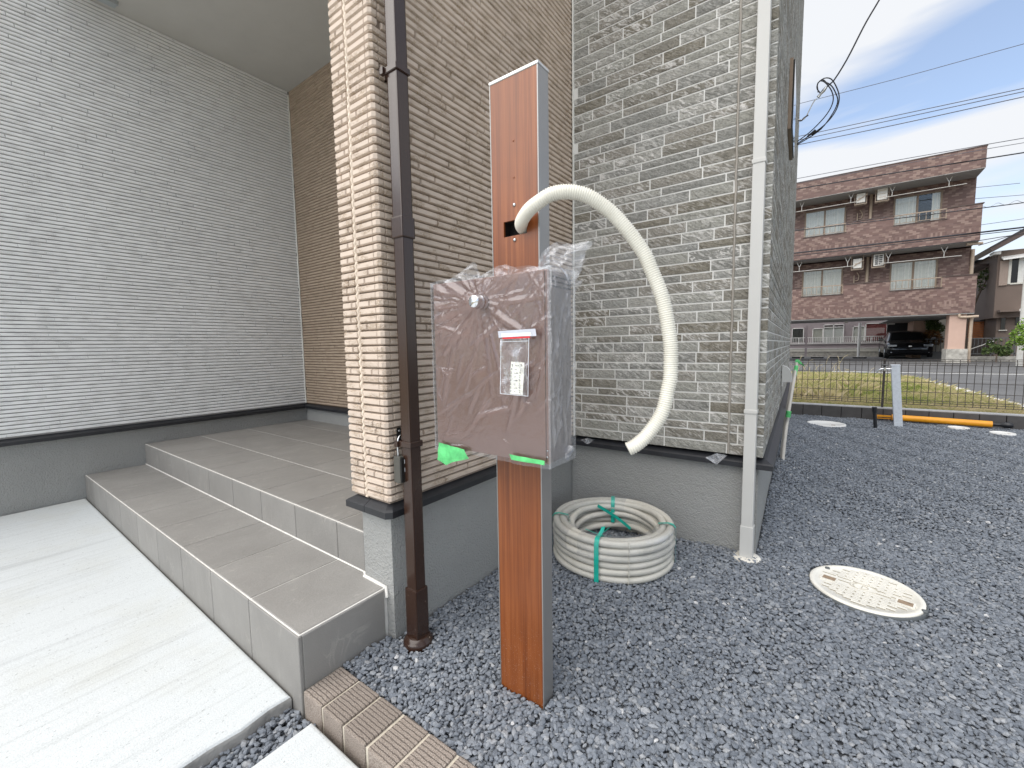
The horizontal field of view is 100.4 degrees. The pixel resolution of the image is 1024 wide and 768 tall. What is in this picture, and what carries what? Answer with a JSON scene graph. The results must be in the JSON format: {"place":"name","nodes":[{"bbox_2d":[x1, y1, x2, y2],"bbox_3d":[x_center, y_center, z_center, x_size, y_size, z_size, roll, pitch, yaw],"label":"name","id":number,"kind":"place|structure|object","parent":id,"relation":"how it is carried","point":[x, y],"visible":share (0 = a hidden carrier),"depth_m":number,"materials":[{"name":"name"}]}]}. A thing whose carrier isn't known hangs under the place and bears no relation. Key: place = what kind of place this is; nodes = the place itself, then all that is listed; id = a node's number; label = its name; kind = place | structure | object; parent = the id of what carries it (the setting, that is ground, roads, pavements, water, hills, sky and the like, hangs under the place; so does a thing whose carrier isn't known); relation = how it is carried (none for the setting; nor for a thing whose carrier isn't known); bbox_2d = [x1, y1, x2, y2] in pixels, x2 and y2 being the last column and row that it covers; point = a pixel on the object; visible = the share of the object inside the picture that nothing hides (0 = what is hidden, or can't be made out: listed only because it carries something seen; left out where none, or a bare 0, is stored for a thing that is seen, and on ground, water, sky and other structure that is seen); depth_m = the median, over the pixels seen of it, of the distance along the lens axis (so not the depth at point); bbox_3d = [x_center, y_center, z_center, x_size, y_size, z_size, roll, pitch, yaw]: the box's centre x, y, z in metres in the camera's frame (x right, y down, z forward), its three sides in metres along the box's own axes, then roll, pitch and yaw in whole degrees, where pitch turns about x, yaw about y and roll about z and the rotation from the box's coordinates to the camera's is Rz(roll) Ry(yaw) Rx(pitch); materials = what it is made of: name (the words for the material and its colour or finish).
{"place":"outdoors","nodes":[
{"label":"outdoors","id":0,"kind":"place"},
{"bbox_2d":[0,499,291,767],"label":"concrete slab","id":1,"kind":"structure","parent":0,"point":[118,649],"depth_m":1.30,"materials":[{"name":"white concrete"}]},
{"bbox_2d":[241,724,303,762],"bbox_3d":[-3.218,1.293,-2.444,0.600,0.001,9.020,3,6,36],"label":"gravel bed","id":2,"kind":"object","parent":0,"point":[280,735],"depth_m":1.14,"materials":[{"name":"grey gravel"}]},
{"bbox_2d":[252,723,357,767],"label":"concrete slab","id":3,"kind":"structure","parent":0,"point":[311,745],"depth_m":1.01,"materials":[{"name":"white concrete"}]},
{"bbox_2d":[199,414,1023,767],"bbox_3d":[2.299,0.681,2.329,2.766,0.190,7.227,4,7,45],"label":"gravel","id":4,"kind":"structure","parent":0,"point":[943,568],"depth_m":1.30,"materials":[{"name":"grey gravel"}]},
{"bbox_2d":[304,667,476,767],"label":"brick edging","id":5,"kind":"object","parent":4,"relation":"on","point":[357,722],"visible":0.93,"depth_m":1.05,"materials":[{"name":"brown brick"}]},
{"bbox_2d":[489,59,552,709],"bbox_3d":[0.027,0.103,1.098,0.144,1.690,0.050,3,6,36],"label":"mailbox post","id":6,"kind":"object","parent":4,"relation":"on","point":[519,131],"visible":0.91,"depth_m":1.07,"materials":[{"name":"brown wood"}]},
{"bbox_2d":[433,269,570,464],"bbox_3d":[-0.039,-0.041,1.017,0.336,0.410,0.140,3,6,36],"label":"delivery box","id":7,"kind":"object","parent":6,"relation":"attached to","point":[477,411],"visible":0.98,"depth_m":0.96,"materials":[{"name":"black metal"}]},
{"bbox_2d":[437,443,468,464],"bbox_3d":[-0.148,0.177,1.057,0.106,0.055,0.007,3,6,36],"label":"masking tape","id":8,"kind":"object","parent":7,"relation":"attached to","point":[447,454],"visible":1,"depth_m":1.06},
{"bbox_2d":[433,269,550,464],"bbox_3d":[-0.057,-0.039,0.993,0.335,0.410,0.009,3,6,36],"label":"door","id":9,"kind":"structure","parent":7,"relation":"in","point":[473,414],"depth_m":0.98,"materials":[{"name":"brown metal"}]},
{"bbox_2d":[430,245,585,462],"bbox_3d":[-0.012,-0.072,1.010,0.404,0.493,0.136,3,6,36],"label":"plastic film","id":10,"kind":"object","parent":7,"relation":"attached to","point":[434,379],"visible":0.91,"depth_m":0.94,"materials":[{"name":"clear plastic"}]},
{"bbox_2d":[498,329,535,395],"bbox_3d":[0.007,-0.045,0.912,0.101,0.141,0.012,3,6,36],"label":"zip bag","id":11,"kind":"object","parent":7,"relation":"attached to","point":[517,374],"visible":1,"depth_m":0.91,"materials":[{"name":"plastic"}]},
{"bbox_2d":[509,454,544,464],"bbox_3d":[0.031,0.164,0.925,0.094,0.012,0.003,3,6,36],"label":"masking tape","id":12,"kind":"object","parent":7,"relation":"attached to","point":[526,459],"visible":1,"depth_m":0.92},
{"bbox_2d":[515,184,677,454],"bbox_3d":[0.180,-0.139,0.973,0.374,0.602,0.109,1,5,22],"label":"conduit hose","id":13,"kind":"object","parent":6,"relation":"attached to","point":[611,213],"visible":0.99,"depth_m":0.94,"materials":[{"name":"white plastic"}]},
{"bbox_2d":[552,496,675,584],"bbox_3d":[0.434,0.638,1.852,0.520,0.206,0.521,3,6,36],"label":"conduit coil","id":14,"kind":"object","parent":4,"relation":"on","point":[647,556],"visible":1,"depth_m":1.69,"materials":[{"name":"beige plastic"}]},
{"bbox_2d":[807,420,845,426],"bbox_3d":[3.527,0.455,4.793,0.356,0.034,0.356,3,6,36],"label":"manhole cover","id":15,"kind":"object","parent":4,"relation":"on","point":[828,423],"visible":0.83,"depth_m":4.77,"materials":[{"name":"white plastic"}]},
{"bbox_2d":[808,565,928,621],"bbox_3d":[1.306,0.775,1.585,0.346,0.046,0.346,3,6,36],"label":"manhole cover","id":16,"kind":"object","parent":4,"relation":"on","point":[874,594],"visible":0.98,"depth_m":1.55,"materials":[{"name":"beige plastic"}]},
{"bbox_2d":[872,407,876,427],"bbox_3d":[3.847,0.382,4.527,0.061,0.278,0.042,3,6,36],"label":"stub pipe","id":17,"kind":"object","parent":4,"relation":"on","point":[874,410],"visible":0.82,"depth_m":4.51,"materials":[{"name":"black"}]},
{"bbox_2d":[876,364,902,426],"bbox_3d":[4.134,0.142,4.677,0.251,0.718,0.085,3,6,36],"label":"tap stand","id":18,"kind":"object","parent":4,"relation":"on","point":[896,394],"visible":0.95,"depth_m":4.62,"materials":[{"name":"silver metal"}]},
{"bbox_2d":[877,414,1013,427],"bbox_3d":[4.657,0.398,4.666,1.084,0.073,0.073,3,6,38],"label":"yellow tube","id":19,"kind":"object","parent":4,"relation":"on","point":[978,423],"visible":0.89,"depth_m":4.58,"materials":[{"name":"plastic"}]},
{"bbox_2d":[947,426,969,429],"bbox_3d":[4.665,0.467,4.460,0.164,0.034,0.164,3,6,36],"label":"manhole cover","id":20,"kind":"object","parent":4,"relation":"on","point":[958,427],"visible":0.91,"depth_m":4.45,"materials":[{"name":"white plastic"}]},
{"bbox_2d":[989,431,1016,435],"bbox_3d":[4.788,0.490,4.167,0.176,0.034,0.176,3,6,36],"label":"manhole cover","id":21,"kind":"object","parent":4,"relation":"on","point":[1004,433],"visible":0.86,"depth_m":4.14,"materials":[{"name":"white plastic"}]},
{"bbox_2d":[789,356,1023,403],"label":"road","id":22,"kind":"structure","parent":0,"point":[995,379],"depth_m":12.96,"materials":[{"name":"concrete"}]},
{"bbox_2d":[804,326,807,355],"bbox_3d":[18.598,-2.713,26.990,0.120,1.915,0.100,3,6,36],"label":"support post","id":23,"kind":"object","parent":22,"relation":"on","point":[806,336],"visible":1,"depth_m":26.95,"materials":[{"name":"grey metal"}]},
{"bbox_2d":[790,320,886,356],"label":"row flats","id":24,"kind":"structure","parent":22,"relation":"on","point":[839,339],"depth_m":26.99,"materials":[{"name":"concrete"}]},
{"bbox_2d":[792,328,803,341],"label":"window","id":25,"kind":"structure","parent":24,"relation":"in","point":[797,333],"depth_m":28.56,"materials":[{"name":"white paint"}]},
{"bbox_2d":[812,328,822,340],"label":"window","id":26,"kind":"structure","parent":24,"relation":"in","point":[816,332],"depth_m":27.93,"materials":[{"name":"white glass"}]},
{"bbox_2d":[823,324,843,341],"bbox_3d":[20.658,-3.243,27.435,1.060,1.170,0.050,3,6,36],"label":"window","id":27,"kind":"structure","parent":24,"relation":"in","point":[834,332],"depth_m":27.42,"materials":[{"name":"white glass"}]},
{"bbox_2d":[852,326,864,340],"bbox_3d":[21.675,-3.160,26.695,0.600,0.900,0.050,3,6,36],"label":"window","id":28,"kind":"structure","parent":24,"relation":"in","point":[855,328],"depth_m":26.73,"materials":[{"name":"white glass"}]},
{"bbox_2d":[865,323,886,340],"bbox_3d":[22.344,-3.212,26.199,1.040,1.070,0.050,3,6,36],"label":"window","id":29,"kind":"structure","parent":24,"relation":"in","point":[871,329],"depth_m":26.23,"materials":[{"name":"red glass"}]},
{"bbox_2d":[857,323,860,356],"bbox_3d":[19.532,-2.468,24.025,0.130,1.915,0.130,3,6,36],"label":"support post","id":30,"kind":"object","parent":22,"relation":"on","point":[859,339],"visible":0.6,"depth_m":23.98,"materials":[{"name":"grey metal"}]},
{"bbox_2d":[791,145,987,362],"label":"apartment building","id":31,"kind":"structure","parent":22,"relation":"on","point":[911,289],"depth_m":18.52,"materials":[{"name":"brick"}]},
{"bbox_2d":[802,267,842,296],"bbox_3d":[14.970,-4.782,20.636,1.590,1.500,0.058,3,6,36],"label":"window","id":32,"kind":"structure","parent":31,"relation":"in","point":[834,276],"depth_m":20.59,"materials":[{"name":"white glass"}]},
{"bbox_2d":[804,206,845,236],"bbox_3d":[14.926,-7.521,20.396,1.590,1.600,0.058,3,6,36],"label":"window","id":33,"kind":"structure","parent":31,"relation":"in","point":[837,215],"depth_m":20.35,"materials":[{"name":"white glass"}]},
{"bbox_2d":[851,255,863,270],"bbox_3d":[15.624,-5.484,19.305,0.447,0.650,0.315,3,6,36],"label":"air conditioner","id":34,"kind":"object","parent":31,"relation":"attached to","point":[857,264],"visible":0.98,"depth_m":19.23,"materials":[{"name":"metal"}]},
{"bbox_2d":[854,193,866,206],"bbox_3d":[15.579,-8.322,19.057,0.447,0.630,0.315,3,6,36],"label":"air conditioner","id":35,"kind":"object","parent":31,"relation":"attached to","point":[860,198],"visible":0.92,"depth_m":18.98,"materials":[{"name":"metal"}]},
{"bbox_2d":[871,254,885,268],"bbox_3d":[16.213,-5.516,18.887,0.468,0.730,0.286,3,6,36],"label":"air conditioner","id":36,"kind":"object","parent":31,"relation":"attached to","point":[878,259],"visible":0.95,"depth_m":18.80,"materials":[{"name":"metal"}]},
{"bbox_2d":[875,188,889,203],"bbox_3d":[16.169,-8.315,18.642,0.468,0.710,0.286,3,6,36],"label":"air conditioner","id":37,"kind":"object","parent":31,"relation":"attached to","point":[882,193],"visible":0.93,"depth_m":18.56,"materials":[{"name":"metal"}]},
{"bbox_2d":[889,258,938,290],"bbox_3d":[17.577,-4.656,18.733,1.550,1.500,0.058,3,6,36],"label":"window","id":38,"kind":"structure","parent":31,"relation":"in","point":[927,268],"depth_m":18.69,"materials":[{"name":"clear glass"}]},
{"bbox_2d":[893,190,942,224],"bbox_3d":[17.533,-7.395,18.493,1.550,1.600,0.058,3,6,36],"label":"window","id":39,"kind":"structure","parent":31,"relation":"in","point":[928,201],"depth_m":18.44,"materials":[{"name":"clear glass"}]},
{"bbox_2d":[978,231,1023,245],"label":"overhead cable","id":40,"kind":"object","parent":31,"relation":"attached to","point":[999,239],"visible":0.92,"depth_m":16.44,"materials":[{"name":"black plastic"}]},
{"bbox_2d":[878,330,935,357],"bbox_3d":[21.035,-2.139,22.916,2.240,1.457,4.360,3,6,36],"label":"parked car","id":41,"kind":"object","parent":22,"relation":"on","point":[913,342],"visible":0.97,"depth_m":21.70,"materials":[{"name":"black metal"}]},
{"bbox_2d":[791,402,1023,429],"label":"kerb wall","id":42,"kind":"structure","parent":22,"relation":"on","point":[849,411],"depth_m":4.96,"materials":[{"name":"black concrete"}]},
{"bbox_2d":[792,359,1023,409],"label":"fence","id":43,"kind":"object","parent":42,"relation":"on","point":[883,381],"visible":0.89,"depth_m":4.82,"materials":[{"name":"metal"}]},
{"bbox_2d":[833,371,1023,374],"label":"road marking","id":44,"kind":"object","parent":22,"relation":"on","point":[950,373],"visible":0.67,"depth_m":11.72,"materials":[{"name":"paint"}]},
{"bbox_2d":[920,338,944,358],"bbox_3d":[21.060,-1.727,21.109,1.200,1.040,0.200,3,6,36],"label":"garden fence","id":45,"kind":"object","parent":22,"relation":"on","point":[936,354],"visible":0.41,"depth_m":21.12,"materials":[{"name":"grey metal"}]},
{"bbox_2d":[924,320,945,344],"bbox_3d":[21.715,-2.350,21.949,0.862,2.055,0.665,0,5,15],"label":"climbing plant","id":46,"kind":"object","parent":22,"relation":"on","point":[933,327],"visible":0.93,"depth_m":21.83,"materials":[{"name":"green plant"}]},
{"bbox_2d":[925,319,945,350],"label":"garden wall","id":47,"kind":"structure","parent":22,"relation":"on","point":[943,321],"depth_m":22.29,"materials":[{"name":"grey concrete"}]},
{"bbox_2d":[968,320,984,337],"bbox_3d":[21.350,-2.057,19.618,1.000,1.950,0.100,3,6,36],"label":"board fence","id":48,"kind":"object","parent":22,"relation":"on","point":[978,327],"visible":0.2,"depth_m":19.56,"materials":[{"name":"brown wood"}]},
{"bbox_2d":[930,381,1023,406],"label":"gutter","id":49,"kind":"object","parent":22,"relation":"on","point":[974,392],"visible":0.13,"depth_m":7.65,"materials":[{"name":"concrete"}]},
{"bbox_2d":[967,337,1015,361],"bbox_3d":[20.151,-1.365,17.206,2.640,1.030,0.200,3,6,36],"label":"fence","id":50,"kind":"object","parent":22,"relation":"on","point":[1002,358],"visible":0.45,"depth_m":17.47,"materials":[{"name":"metal"}]},
{"bbox_2d":[967,228,1023,355],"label":"neighbour house","id":51,"kind":"structure","parent":22,"relation":"on","point":[998,307],"depth_m":17.80,"materials":[{"name":"paint"}]},
{"bbox_2d":[1000,318,1005,328],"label":"window","id":52,"kind":"structure","parent":51,"relation":"in","point":[1002,326],"depth_m":17.89,"materials":[{"name":"grey glass"}]},
{"bbox_2d":[1007,257,1023,284],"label":"window","id":53,"kind":"structure","parent":51,"relation":"in","point":[1016,265],"depth_m":17.41,"materials":[{"name":"white glass"}]},
{"bbox_2d":[1015,317,1019,324],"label":"window","id":54,"kind":"structure","parent":51,"relation":"in","point":[1017,319],"depth_m":17.65,"materials":[{"name":"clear glass"}]},
{"bbox_2d":[980,338,1014,362],"bbox_3d":[19.265,-1.340,16.952,0.956,0.992,0.589,3,6,36],"label":"bush","id":55,"kind":"object","parent":22,"relation":"on","point":[999,350],"visible":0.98,"depth_m":16.86,"materials":[{"name":"green plant"}]},
{"bbox_2d":[1005,318,1023,365],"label":"bush","id":56,"kind":"object","parent":22,"relation":"on","point":[1019,338],"visible":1,"depth_m":13.86,"materials":[{"name":"green plant"}]},
{"bbox_2d":[1015,277,1023,365],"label":"utility pole","id":57,"kind":"object","parent":22,"relation":"on","point":[1019,355],"depth_m":14.67,"materials":[{"name":"concrete"}]},
{"bbox_2d":[794,233,1023,261],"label":"overhead cable","id":58,"kind":"object","parent":57,"relation":"attached to","point":[914,247],"visible":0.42,"depth_m":16.22,"materials":[{"name":"black plastic"}]},
{"bbox_2d":[794,226,1023,253],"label":"overhead cable","id":59,"kind":"object","parent":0,"point":[912,239],"visible":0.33,"depth_m":11.19,"materials":[{"name":"black plastic"}]},
{"bbox_2d":[795,202,1023,230],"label":"overhead cable","id":60,"kind":"object","parent":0,"point":[913,216],"visible":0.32,"depth_m":11.14,"materials":[{"name":"black plastic"}]},
{"bbox_2d":[801,200,1020,229],"bbox_3d":[11.031,-4.404,10.784,6.535,0.196,0.078,3,6,36],"label":"spiral wire","id":61,"kind":"object","parent":60,"relation":"attached to","point":[915,213],"visible":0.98,"depth_m":11.15,"materials":[{"name":"grey"}]},
{"bbox_2d":[796,152,1023,189],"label":"overhead cable","id":62,"kind":"object","parent":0,"point":[914,169],"visible":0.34,"depth_m":8.91,"materials":[{"name":"black plastic"}]},
{"bbox_2d":[796,229,1023,255],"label":"overhead cable","id":63,"kind":"object","parent":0,"point":[912,242],"visible":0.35,"depth_m":11.21,"materials":[{"name":"black plastic"}]},
{"bbox_2d":[797,138,1022,178],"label":"overhead cable","id":64,"kind":"object","parent":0,"point":[913,157],"visible":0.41,"depth_m":14.59,"materials":[{"name":"grey plastic"}]},
{"bbox_2d":[797,0,1023,259],"label":"sky","id":65,"kind":"structure","parent":0,"point":[900,38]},
{"bbox_2d":[799,96,1023,144],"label":"overhead cable","id":66,"kind":"object","parent":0,"point":[915,120],"visible":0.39,"depth_m":10.28,"materials":[{"name":"grey plastic"}]},
{"bbox_2d":[799,88,1023,136],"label":"overhead cable","id":67,"kind":"object","parent":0,"point":[922,109],"visible":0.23,"depth_m":10.19,"materials":[{"name":"grey plastic"}]},
{"bbox_2d":[800,44,1022,103],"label":"overhead cable","id":68,"kind":"object","parent":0,"point":[917,73],"visible":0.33,"depth_m":11.58,"materials":[{"name":"grey plastic"}]},
{"bbox_2d":[799,142,1023,182],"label":"overhead cable","id":69,"kind":"object","parent":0,"point":[916,161],"visible":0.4,"depth_m":14.57,"materials":[{"name":"grey plastic"}]},
{"bbox_2d":[801,91,1023,139],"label":"overhead cable","id":70,"kind":"object","parent":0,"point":[919,114],"visible":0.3,"depth_m":10.21,"materials":[{"name":"grey plastic"}]},
{"bbox_2d":[964,267,988,348],"bbox_3d":[20.919,-3.197,18.957,1.114,4.291,0.580,1,5,22],"label":"tree","id":71,"kind":"object","parent":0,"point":[981,276],"visible":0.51,"depth_m":18.93,"materials":[{"name":"green plant"}]},
{"label":"grass ground","id":72,"kind":"structure","parent":0,"visible":0},
{"bbox_2d":[791,355,882,381],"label":"dry grass stalks","id":73,"kind":"object","parent":72,"relation":"on","point":[832,371],"visible":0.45,"depth_m":8.08,"materials":[{"name":"plant"}]},
{"bbox_2d":[791,371,1023,413],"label":"grass","id":74,"kind":"structure","parent":72,"relation":"on","point":[844,395],"depth_m":6.37,"materials":[{"name":"green plant"}]},
{"label":"ground","id":75,"kind":"structure","parent":0,"visible":0},
{"bbox_2d":[0,0,803,638],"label":"house","id":76,"kind":"structure","parent":75,"relation":"on","point":[196,216],"depth_m":2.16,"materials":[{"name":"brick"}]},
{"bbox_2d":[85,420,388,723],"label":"entrance steps","id":77,"kind":"structure","parent":76,"relation":"attached to","point":[249,542],"depth_m":1.72,"materials":[{"name":"tile"}]},
{"bbox_2d":[379,0,432,652],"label":"downpipe","id":78,"kind":"object","parent":76,"relation":"attached to","point":[395,72],"visible":0.96,"depth_m":1.25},
{"bbox_2d":[393,427,404,483],"bbox_3d":[-0.334,0.216,1.305,0.040,0.164,0.050,3,6,36],"label":"key lockbox","id":79,"kind":"object","parent":78,"relation":"hanging from","point":[399,468],"visible":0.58,"depth_m":1.29,"materials":[{"name":"black metal"}]},
{"bbox_2d":[707,454,725,463],"bbox_3d":[0.869,0.320,1.818,0.084,0.050,0.014,2,6,33],"label":"film scrap","id":80,"kind":"object","parent":76,"relation":"attached to","point":[716,457],"visible":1,"depth_m":1.82,"materials":[{"name":"clear plastic"}]},
{"bbox_2d":[733,0,771,563],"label":"downpipe","id":81,"kind":"object","parent":76,"relation":"attached to","point":[745,552],"visible":0.86,"depth_m":1.66,"materials":[{"name":"white plastic"}]},
{"bbox_2d":[787,57,795,160],"bbox_3d":[1.770,-1.711,2.698,0.026,0.390,0.530,2,6,34],"label":"side window","id":82,"kind":"structure","parent":76,"relation":"in","point":[792,77],"depth_m":2.50,"materials":[{"name":"brown glass"}]},
{"bbox_2d":[780,359,803,459],"bbox_3d":[2.100,0.217,3.237,0.496,0.791,0.079,-6,7,-45],"label":"leaning conduit","id":83,"kind":"object","parent":76,"relation":"attached to","point":[787,414],"visible":0.88,"depth_m":3.21,"materials":[{"name":"grey plastic"}]},
{"bbox_2d":[797,0,879,144],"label":"service drop","id":84,"kind":"object","parent":76,"relation":"attached to","point":[813,132],"visible":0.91,"depth_m":4.49,"materials":[{"name":"black rubber"}]}
]}

